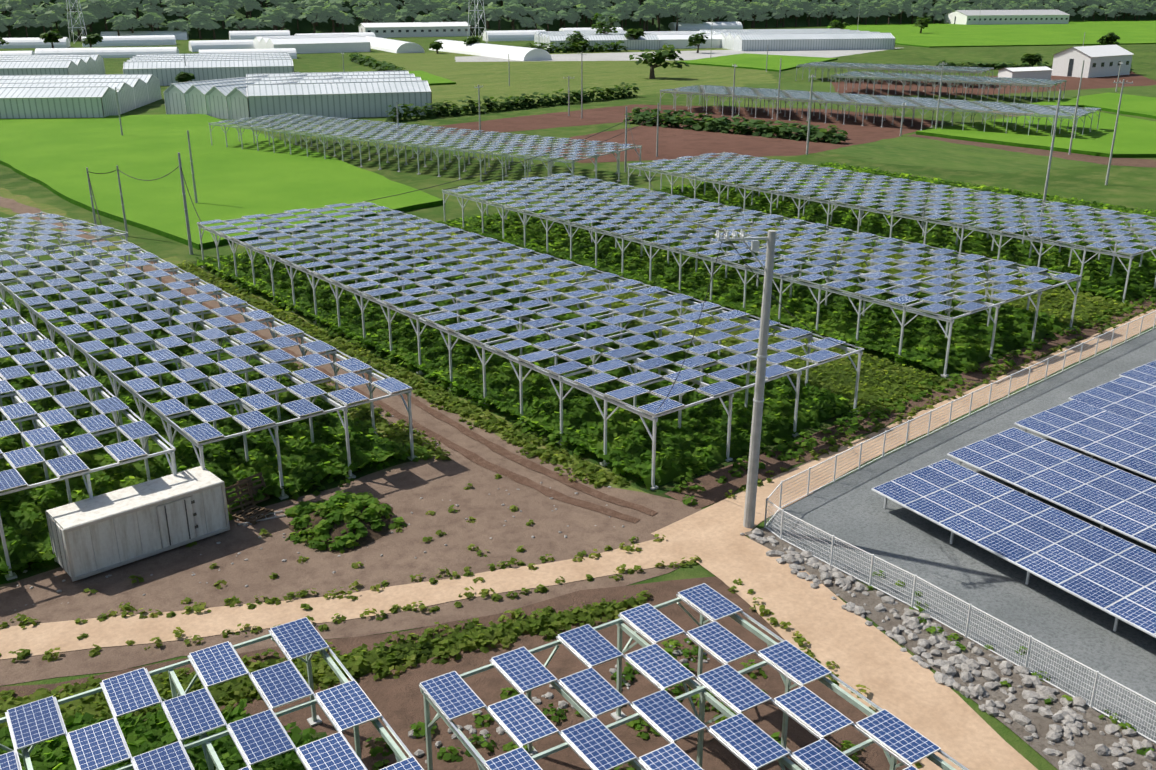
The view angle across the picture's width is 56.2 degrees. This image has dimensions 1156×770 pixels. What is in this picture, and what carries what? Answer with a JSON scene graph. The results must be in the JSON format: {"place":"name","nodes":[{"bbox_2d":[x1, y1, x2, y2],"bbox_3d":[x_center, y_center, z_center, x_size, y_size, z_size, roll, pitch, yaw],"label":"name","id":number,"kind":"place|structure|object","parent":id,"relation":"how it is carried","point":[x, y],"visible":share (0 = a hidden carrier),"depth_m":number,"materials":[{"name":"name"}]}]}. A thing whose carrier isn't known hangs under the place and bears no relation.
{"place":"outdoors","nodes":[
{"label":"outdoors","id":0,"kind":"place"},
{"bbox_2d":[0,596,641,728],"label":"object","id":1,"kind":"structure","parent":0,"point":[216,692],"depth_m":32.11,"materials":[{"name":"green plant"}]},
{"bbox_2d":[0,529,699,658],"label":"path","id":2,"kind":"structure","parent":0,"point":[42,638],"depth_m":35.40,"materials":[{"name":"soil"}]},
{"bbox_2d":[0,534,665,628],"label":"path tufts","id":3,"kind":"object","parent":2,"relation":"on","point":[234,600],"depth_m":36.00,"materials":[{"name":"green plant"}]},
{"bbox_2d":[0,555,701,662],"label":"path tufts","id":4,"kind":"object","parent":2,"relation":"on","point":[158,641],"depth_m":34.99,"materials":[{"name":"green plant"}]},
{"bbox_2d":[124,262,598,484],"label":"track","id":5,"kind":"structure","parent":0,"point":[424,418],"depth_m":50.45,"materials":[{"name":"brown soil"}]},
{"bbox_2d":[131,265,639,522],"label":"rut","id":6,"kind":"structure","parent":5,"relation":"on","point":[515,477],"depth_m":46.35,"materials":[{"name":"brown soil"}]},
{"bbox_2d":[177,265,600,488],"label":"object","id":7,"kind":"structure","parent":5,"relation":"on","point":[565,465],"depth_m":49.55,"materials":[{"name":"green plant"}]},
{"bbox_2d":[151,261,657,515],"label":"rut","id":8,"kind":"structure","parent":5,"relation":"on","point":[525,462],"depth_m":46.74,"materials":[{"name":"brown soil"}]},
{"bbox_2d":[0,576,906,769],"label":"soil","id":9,"kind":"structure","parent":0,"point":[398,703],"depth_m":31.16,"materials":[{"name":"brown soil"}]},
{"bbox_2d":[0,617,423,769],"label":"solar panel array","id":10,"kind":"object","parent":9,"relation":"on","point":[264,735],"visible":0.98,"depth_m":25.08,"materials":[{"name":"glass"}]},
{"bbox_2d":[299,732,326,737],"bbox_3d":[-6.332,16.173,11.320,24.210,0.001,37.782,-16,25,-36],"label":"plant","id":11,"kind":"object","parent":9,"relation":"on","point":[320,734],"visible":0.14,"depth_m":29.44,"materials":[{"name":"green plant"}]},
{"bbox_2d":[0,699,321,769],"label":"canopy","id":12,"kind":"object","parent":11,"relation":"on","point":[229,746],"depth_m":28.48,"materials":[{"name":"green plant"}]},
{"bbox_2d":[0,590,652,726],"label":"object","id":13,"kind":"structure","parent":9,"relation":"on","point":[326,680],"depth_m":32.92,"materials":[{"name":"green plant"}]},
{"bbox_2d":[408,641,718,762],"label":"plants","id":14,"kind":"object","parent":9,"relation":"on","point":[563,704],"visible":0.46,"depth_m":30.25,"materials":[{"name":"green plant"}]},
{"bbox_2d":[365,636,863,769],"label":"plants","id":15,"kind":"object","parent":9,"relation":"on","point":[509,746],"visible":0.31,"depth_m":29.76,"materials":[{"name":"green plant"}]},
{"bbox_2d":[419,583,968,769],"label":"solar panel array","id":16,"kind":"object","parent":9,"relation":"on","point":[596,742],"visible":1,"depth_m":25.66,"materials":[{"name":"glass"}]},
{"bbox_2d":[728,578,921,767],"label":"path tufts","id":17,"kind":"object","parent":9,"relation":"on","point":[799,639],"depth_m":33.70,"materials":[{"name":"green plant"}]},
{"bbox_2d":[354,48,778,109],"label":"field grass","id":18,"kind":"structure","parent":0,"point":[528,78],"depth_m":249.35,"materials":[{"name":"green plant"}]},
{"bbox_2d":[523,40,627,52],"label":"bushes","id":19,"kind":"object","parent":18,"relation":"on","point":[574,47],"visible":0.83,"depth_m":337.81,"materials":[{"name":"green plant"}]},
{"bbox_2d":[0,26,1155,769],"bbox_3d":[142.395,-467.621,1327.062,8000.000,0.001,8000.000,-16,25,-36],"label":"ground","id":20,"kind":"structure","parent":0,"point":[1130,186],"depth_m":120.82,"materials":[{"name":"green plant"}]},
{"bbox_2d":[0,37,70,48],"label":"tunnel","id":21,"kind":"structure","parent":20,"relation":"on","point":[63,42],"depth_m":361.43,"materials":[{"name":"white plastic"}]},
{"bbox_2d":[0,54,104,74],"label":"greenhouse","id":22,"kind":"object","parent":20,"relation":"on","point":[78,64],"visible":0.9,"depth_m":228.80,"materials":[{"name":"white paint"}]},
{"bbox_2d":[0,196,105,247],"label":"dirt verge","id":23,"kind":"object","parent":20,"relation":"on","point":[15,206],"depth_m":98.60,"materials":[{"name":"brown soil"}]},
{"bbox_2d":[0,212,132,295],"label":"solar panel array","id":24,"kind":"object","parent":20,"relation":"on","point":[45,232],"visible":0.81,"depth_m":74.80,"materials":[{"name":"glass"}]},
{"bbox_2d":[0,188,133,250],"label":"dry verge","id":25,"kind":"structure","parent":20,"relation":"on","point":[25,200],"depth_m":98.62,"materials":[{"name":"brown soil"}]},
{"bbox_2d":[0,74,161,118],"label":"greenhouse","id":26,"kind":"object","parent":20,"relation":"on","point":[60,96],"visible":0.96,"depth_m":166.72,"materials":[{"name":"white paint"}]},
{"bbox_2d":[34,47,178,57],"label":"tunnel","id":27,"kind":"structure","parent":20,"relation":"on","point":[123,52],"depth_m":311.30,"materials":[{"name":"white plastic"}]},
{"bbox_2d":[81,35,175,46],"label":"tunnel","id":28,"kind":"structure","parent":20,"relation":"on","point":[149,40],"depth_m":375.89,"materials":[{"name":"white plastic"}]},
{"bbox_2d":[0,323,410,584],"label":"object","id":29,"kind":"object","parent":20,"relation":"on","point":[51,564],"visible":0.02,"depth_m":43.58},
{"bbox_2d":[0,298,176,580],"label":"solar panel array","id":30,"kind":"object","parent":29,"relation":"on","point":[73,462],"visible":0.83,"depth_m":42.45,"materials":[{"name":"glass"}]},
{"bbox_2d":[0,239,417,499],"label":"solar panel array","id":31,"kind":"object","parent":29,"relation":"on","point":[252,418],"visible":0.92,"depth_m":51.06,"materials":[{"name":"glass"}]},
{"bbox_2d":[0,281,431,573],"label":"plants","id":32,"kind":"object","parent":29,"relation":"on","point":[207,370],"depth_m":47.13,"materials":[{"name":"green plant"}]},
{"bbox_2d":[123,52,293,85],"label":"greenhouse","id":33,"kind":"object","parent":20,"relation":"on","point":[165,69],"visible":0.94,"depth_m":226.93,"materials":[{"name":"white paint"}]},
{"bbox_2d":[0,114,442,249],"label":"grass field","id":34,"kind":"structure","parent":20,"relation":"on","point":[233,179],"depth_m":115.44,"materials":[{"name":"green plant"}]},
{"bbox_2d":[189,39,254,51],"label":"tunnel","id":35,"kind":"structure","parent":20,"relation":"on","point":[195,46],"depth_m":344.28,"materials":[{"name":"white plastic"}]},
{"bbox_2d":[164,72,343,120],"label":"greenhouse","id":36,"kind":"object","parent":20,"relation":"on","point":[226,98],"visible":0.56,"depth_m":168.98,"materials":[{"name":"white paint"}]},
{"bbox_2d":[113,273,451,460],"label":"plants","id":37,"kind":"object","parent":20,"relation":"on","point":[366,408],"depth_m":51.13,"materials":[{"name":"green plant"}]},
{"bbox_2d":[253,34,370,53],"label":"greenhouse","id":38,"kind":"object","parent":20,"relation":"on","point":[306,44],"visible":0.9,"depth_m":336.10,"materials":[{"name":"paint"}]},
{"bbox_2d":[246,71,431,119],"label":"greenhouse","id":39,"kind":"object","parent":20,"relation":"on","point":[363,94],"visible":0.88,"depth_m":168.73,"materials":[{"name":"white paint"}]},
{"bbox_2d":[0,456,701,685],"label":"yard","id":40,"kind":"structure","parent":20,"relation":"on","point":[437,485],"depth_m":38.32,"materials":[{"name":"brown soil"}]},
{"bbox_2d":[45,466,229,581],"bbox_3d":[-15.716,4.925,38.922,5.666,2.110,1.930,-17,26,-39],"label":"store box","id":41,"kind":"object","parent":40,"relation":"on","point":[94,535],"visible":0.96,"depth_m":38.14,"materials":[{"name":"metal"}]},
{"bbox_2d":[77,474,533,639],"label":"yard weeds","id":42,"kind":"object","parent":40,"relation":"on","point":[354,566],"visible":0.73,"depth_m":38.25,"materials":[{"name":"green plant"}]},
{"bbox_2d":[289,502,392,553],"bbox_3d":[-8.731,4.906,40.998,4.058,0.713,4.347,-16,25,-36],"label":"bush","id":43,"kind":"object","parent":40,"relation":"on","point":[372,536],"visible":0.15,"depth_m":40.01,"materials":[{"name":"green plant"}]},
{"bbox_2d":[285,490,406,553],"bbox_3d":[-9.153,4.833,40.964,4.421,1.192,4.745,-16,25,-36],"label":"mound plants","id":44,"kind":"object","parent":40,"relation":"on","point":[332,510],"visible":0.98,"depth_m":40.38,"materials":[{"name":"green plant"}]},
{"bbox_2d":[107,256,648,493],"bbox_3d":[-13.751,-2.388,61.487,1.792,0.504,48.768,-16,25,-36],"label":"track grass","id":45,"kind":"structure","parent":20,"relation":"on","point":[577,467],"depth_m":53.84,"materials":[{"name":"green plant"}]},
{"bbox_2d":[362,35,424,52],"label":"tunnel","id":46,"kind":"structure","parent":20,"relation":"on","point":[388,45],"depth_m":339.04,"materials":[{"name":"white plastic"}]},
{"bbox_2d":[359,22,469,37],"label":"shed","id":47,"kind":"structure","parent":20,"relation":"on","point":[418,29],"depth_m":441.64,"materials":[{"name":"white paint"}]},
{"bbox_2d":[209,113,641,193],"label":"solar panel array","id":48,"kind":"object","parent":20,"relation":"on","point":[530,142],"visible":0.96,"depth_m":122.24,"materials":[{"name":"glass"}]},
{"bbox_2d":[429,39,551,60],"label":"tunnel","id":49,"kind":"structure","parent":20,"relation":"on","point":[503,51],"depth_m":313.93,"materials":[{"name":"white plastic"}]},
{"bbox_2d":[385,82,638,121],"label":"hedge","id":50,"kind":"object","parent":20,"relation":"on","point":[508,104],"visible":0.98,"depth_m":178.65,"materials":[{"name":"green plant"}]},
{"bbox_2d":[483,30,544,40],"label":"tunnel","id":51,"kind":"structure","parent":20,"relation":"on","point":[517,35],"depth_m":410.54,"materials":[{"name":"white plastic"}]},
{"bbox_2d":[0,13,1119,81],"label":"trees","id":52,"kind":"object","parent":20,"relation":"on","point":[577,38],"depth_m":332.17,"materials":[{"name":"green plant"}]},
{"bbox_2d":[1,0,1155,40],"bbox_3d":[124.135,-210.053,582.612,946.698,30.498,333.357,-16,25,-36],"label":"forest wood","id":53,"kind":"object","parent":20,"relation":"on","point":[275,27],"visible":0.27,"depth_m":477.17,"materials":[{"name":"green plant"}]},
{"bbox_2d":[0,0,1155,32],"bbox_3d":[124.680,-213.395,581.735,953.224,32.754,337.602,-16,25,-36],"label":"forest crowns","id":54,"kind":"object","parent":53,"relation":"attached to","point":[200,14],"visible":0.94,"depth_m":464.71,"materials":[{"name":"green plant"}]},
{"bbox_2d":[534,31,659,50],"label":"greenhouse","id":55,"kind":"object","parent":20,"relation":"on","point":[650,41],"visible":0.69,"depth_m":351.37,"materials":[{"name":"white paint"}]},
{"bbox_2d":[186,200,1155,507],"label":"grass tufts","id":56,"kind":"object","parent":20,"relation":"on","point":[630,478],"visible":0.04,"depth_m":52.27,"materials":[{"name":"green plant"}]},
{"bbox_2d":[194,234,849,489],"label":"plants","id":57,"kind":"object","parent":56,"relation":"on","point":[637,457],"depth_m":54.44,"materials":[{"name":"green plant"}]},
{"bbox_2d":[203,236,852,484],"bbox_3d":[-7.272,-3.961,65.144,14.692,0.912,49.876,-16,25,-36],"label":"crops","id":58,"kind":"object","parent":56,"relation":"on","point":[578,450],"visible":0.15,"depth_m":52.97,"materials":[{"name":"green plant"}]},
{"bbox_2d":[197,201,863,489],"bbox_3d":[-6.972,-5.172,64.674,13.480,3.288,48.080,-16,25,-36],"label":"solar panel array","id":59,"kind":"object","parent":56,"relation":"on","point":[774,371],"visible":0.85,"depth_m":57.00,"materials":[{"name":"glass"}]},
{"bbox_2d":[435,202,1064,376],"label":"crop field","id":60,"kind":"structure","parent":56,"relation":"on","point":[852,329],"depth_m":69.04,"materials":[{"name":"green plant"}]},
{"bbox_2d":[442,173,1081,377],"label":"solar panel array","id":61,"kind":"object","parent":56,"relation":"on","point":[875,276],"visible":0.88,"depth_m":70.40,"materials":[{"name":"glass"}]},
{"bbox_2d":[627,152,1155,302],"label":"solar panel array","id":62,"kind":"object","parent":56,"relation":"on","point":[960,213],"visible":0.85,"depth_m":85.33,"materials":[{"name":"glass"}]},
{"bbox_2d":[632,162,1155,301],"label":"crop field","id":63,"kind":"structure","parent":56,"relation":"on","point":[1086,275],"depth_m":89.05,"materials":[{"name":"green plant"}]},
{"bbox_2d":[455,48,896,61],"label":"yard","id":64,"kind":"structure","parent":20,"relation":"on","point":[684,55],"depth_m":322.20,"materials":[{"name":"grey concrete"}]},
{"bbox_2d":[645,31,720,48],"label":"greenhouse","id":65,"kind":"object","parent":20,"relation":"on","point":[677,39],"visible":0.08,"depth_m":360.11,"materials":[{"name":"white paint"}]},
{"bbox_2d":[427,104,944,162],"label":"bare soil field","id":66,"kind":"structure","parent":20,"relation":"on","point":[675,142],"depth_m":153.60,"materials":[{"name":"brown soil"}]},
{"bbox_2d":[462,121,640,143],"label":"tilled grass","id":67,"kind":"structure","parent":66,"relation":"on","point":[563,132],"depth_m":152.50,"materials":[{"name":"green plant"}]},
{"bbox_2d":[623,111,847,143],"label":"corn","id":68,"kind":"object","parent":66,"relation":"on","point":[822,135],"visible":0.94,"depth_m":149.67,"materials":[{"name":"green plant"}]},
{"bbox_2d":[632,107,847,138],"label":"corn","id":69,"kind":"object","parent":66,"relation":"on","point":[833,129],"visible":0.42,"depth_m":154.49,"materials":[{"name":"green plant"}]},
{"bbox_2d":[668,22,742,30],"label":"tunnel","id":70,"kind":"structure","parent":20,"relation":"on","point":[687,26],"depth_m":510.07,"materials":[{"name":"white plastic"}]},
{"bbox_2d":[715,229,778,527],"bbox_3d":[5.777,0.049,38.802,2.225,11.354,0.426,-3,20,-9],"label":"pole","id":71,"kind":"object","parent":20,"relation":"on","point":[753,466],"visible":0.98,"depth_m":38.53,"materials":[{"name":"concrete"}]},
{"bbox_2d":[677,53,837,71],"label":"rice","id":72,"kind":"object","parent":20,"relation":"on","point":[751,61],"visible":0.85,"depth_m":290.17,"materials":[{"name":"green plant"}]},
{"bbox_2d":[699,29,895,50],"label":"greenhouse","id":73,"kind":"object","parent":20,"relation":"on","point":[784,39],"visible":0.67,"depth_m":350.28,"materials":[{"name":"white paint"}]},
{"bbox_2d":[671,525,1037,769],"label":"path","id":74,"kind":"structure","parent":20,"relation":"on","point":[897,682],"depth_m":33.04,"materials":[{"name":"soil"}]},
{"bbox_2d":[577,196,1133,328],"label":"crop field","id":75,"kind":"structure","parent":20,"relation":"on","point":[1057,291],"depth_m":71.73,"materials":[{"name":"green plant"}]},
{"bbox_2d":[659,85,1100,138],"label":"solar panel array","id":76,"kind":"object","parent":20,"relation":"on","point":[893,101],"visible":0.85,"depth_m":160.94,"materials":[{"name":"glass"}]},
{"bbox_2d":[651,308,1155,537],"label":"dirt path","id":77,"kind":"structure","parent":20,"relation":"on","point":[729,512],"depth_m":47.58,"materials":[{"name":"soil"}]},
{"bbox_2d":[665,296,1155,508],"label":"soil strip","id":78,"kind":"object","parent":20,"relation":"on","point":[715,491],"visible":0.4,"depth_m":49.08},
{"bbox_2d":[671,287,1155,505],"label":"grass tufts","id":79,"kind":"object","parent":20,"relation":"on","point":[783,447],"depth_m":51.16,"materials":[{"name":"green plant"}]},
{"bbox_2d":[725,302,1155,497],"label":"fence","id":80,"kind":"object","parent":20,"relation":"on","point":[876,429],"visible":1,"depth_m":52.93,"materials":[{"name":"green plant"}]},
{"bbox_2d":[745,528,1155,769],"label":"rock bed","id":81,"kind":"object","parent":20,"relation":"on","point":[1084,745],"visible":0.41,"depth_m":30.87,"materials":[{"name":"grey gravel"}]},
{"bbox_2d":[740,528,1155,769],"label":"rocks","id":82,"kind":"object","parent":81,"relation":"on","point":[1069,718],"visible":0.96,"depth_m":31.75,"materials":[{"name":"grey stone"}]},
{"bbox_2d":[766,311,1155,524],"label":"path fence","id":83,"kind":"structure","parent":20,"relation":"on","point":[908,428],"depth_m":49.75,"materials":[{"name":"grey metal"}]},
{"bbox_2d":[827,20,1155,47],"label":"rice","id":84,"kind":"object","parent":20,"relation":"on","point":[936,35],"visible":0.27,"depth_m":465.55,"materials":[{"name":"green plant"}]},
{"bbox_2d":[830,72,1155,94],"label":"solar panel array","id":85,"kind":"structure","parent":20,"relation":"on","point":[1072,83],"depth_m":221.64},
{"bbox_2d":[795,62,993,88],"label":"solar panel array","id":86,"kind":"object","parent":85,"relation":"on","point":[880,67],"visible":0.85,"depth_m":229.93,"materials":[{"name":"glass"}]},
{"bbox_2d":[830,71,1066,102],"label":"solar panel array","id":87,"kind":"object","parent":85,"relation":"on","point":[1002,81],"visible":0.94,"depth_m":199.71,"materials":[{"name":"glass"}]},
{"bbox_2d":[998,66,1052,80],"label":"shed","id":88,"kind":"structure","parent":85,"relation":"on","point":[1044,72],"depth_m":230.96,"materials":[{"name":"white paint"}]},
{"bbox_2d":[1051,45,1132,77],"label":"building","id":89,"kind":"structure","parent":85,"relation":"on","point":[1102,60],"depth_m":245.68,"materials":[{"name":"white paint"}]},
{"bbox_2d":[944,10,1069,24],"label":"barn","id":90,"kind":"structure","parent":20,"relation":"on","point":[967,17],"depth_m":583.08,"materials":[{"name":"white paint"}]},
{"bbox_2d":[867,570,1153,755],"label":"rock tufts","id":91,"kind":"object","parent":20,"relation":"on","point":[931,629],"visible":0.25,"depth_m":33.11,"materials":[{"name":"green plant"}]},
{"bbox_2d":[916,110,1155,157],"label":"rice","id":92,"kind":"object","parent":20,"relation":"on","point":[1135,137],"visible":0.75,"depth_m":146.00,"materials":[{"name":"green plant"}]},
{"bbox_2d":[1014,93,1155,118],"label":"rice","id":93,"kind":"object","parent":20,"relation":"on","point":[1140,106],"visible":0.71,"depth_m":184.91,"materials":[{"name":"green plant"}]},
{"bbox_2d":[0,0,1155,40],"bbox_3d":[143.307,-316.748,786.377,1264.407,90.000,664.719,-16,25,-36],"label":"hill","id":94,"kind":"structure","parent":0,"point":[306,26],"depth_m":475.88,"materials":[{"name":"green plant"}]},
{"bbox_2d":[371,227,881,405],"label":"plants","id":95,"kind":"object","parent":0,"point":[415,227],"depth_m":90.49,"materials":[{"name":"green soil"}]},
{"bbox_2d":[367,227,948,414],"bbox_3d":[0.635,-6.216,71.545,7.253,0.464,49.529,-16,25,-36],"label":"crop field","id":96,"kind":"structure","parent":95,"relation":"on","point":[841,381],"depth_m":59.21,"materials":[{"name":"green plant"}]},
{"bbox_2d":[743,82,1155,107],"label":"field grass","id":97,"kind":"structure","parent":0,"point":[1148,91],"depth_m":205.16,"materials":[{"name":"green plant"}]},
{"bbox_2d":[766,328,1155,743],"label":"gravel","id":98,"kind":"structure","parent":0,"point":[850,509],"depth_m":38.31,"materials":[{"name":"grey gravel"}]},
{"bbox_2d":[764,498,1155,742],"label":"fence","id":99,"kind":"object","parent":98,"relation":"on","point":[914,593],"visible":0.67,"depth_m":33.58,"materials":[{"name":"grey metal"}]},
{"bbox_2d":[871,459,1155,637],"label":"solar panel array","id":100,"kind":"object","parent":98,"relation":"on","point":[1108,573],"visible":1,"depth_m":37.81,"materials":[{"name":"glass"}]},
{"bbox_2d":[947,427,1155,548],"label":"solar panel array","id":101,"kind":"object","parent":98,"relation":"on","point":[1113,498],"visible":0.94,"depth_m":42.27,"materials":[{"name":"glass"}]},
{"bbox_2d":[1014,399,1155,479],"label":"solar panel array","id":102,"kind":"object","parent":98,"relation":"on","point":[1118,440],"visible":0.96,"depth_m":46.69,"materials":[{"name":"glass"}]},
{"bbox_2d":[1068,376,1155,427],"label":"solar panel array","id":103,"kind":"object","parent":98,"relation":"on","point":[1129,398],"visible":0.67,"depth_m":50.66,"materials":[{"name":"glass"}]},
{"bbox_2d":[1119,360,1155,386],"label":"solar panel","id":104,"kind":"object","parent":98,"relation":"on","point":[1146,373],"visible":0.79,"depth_m":54.12,"materials":[{"name":"glass"}]},
{"bbox_2d":[827,136,1102,172],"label":"field grass","id":105,"kind":"structure","parent":0,"point":[912,151],"depth_m":130.04,"materials":[{"name":"green plant"}]},
{"bbox_2d":[909,133,1155,167],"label":"dirt strip","id":106,"kind":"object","parent":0,"point":[1114,161],"depth_m":130.84,"materials":[{"name":"soil"}]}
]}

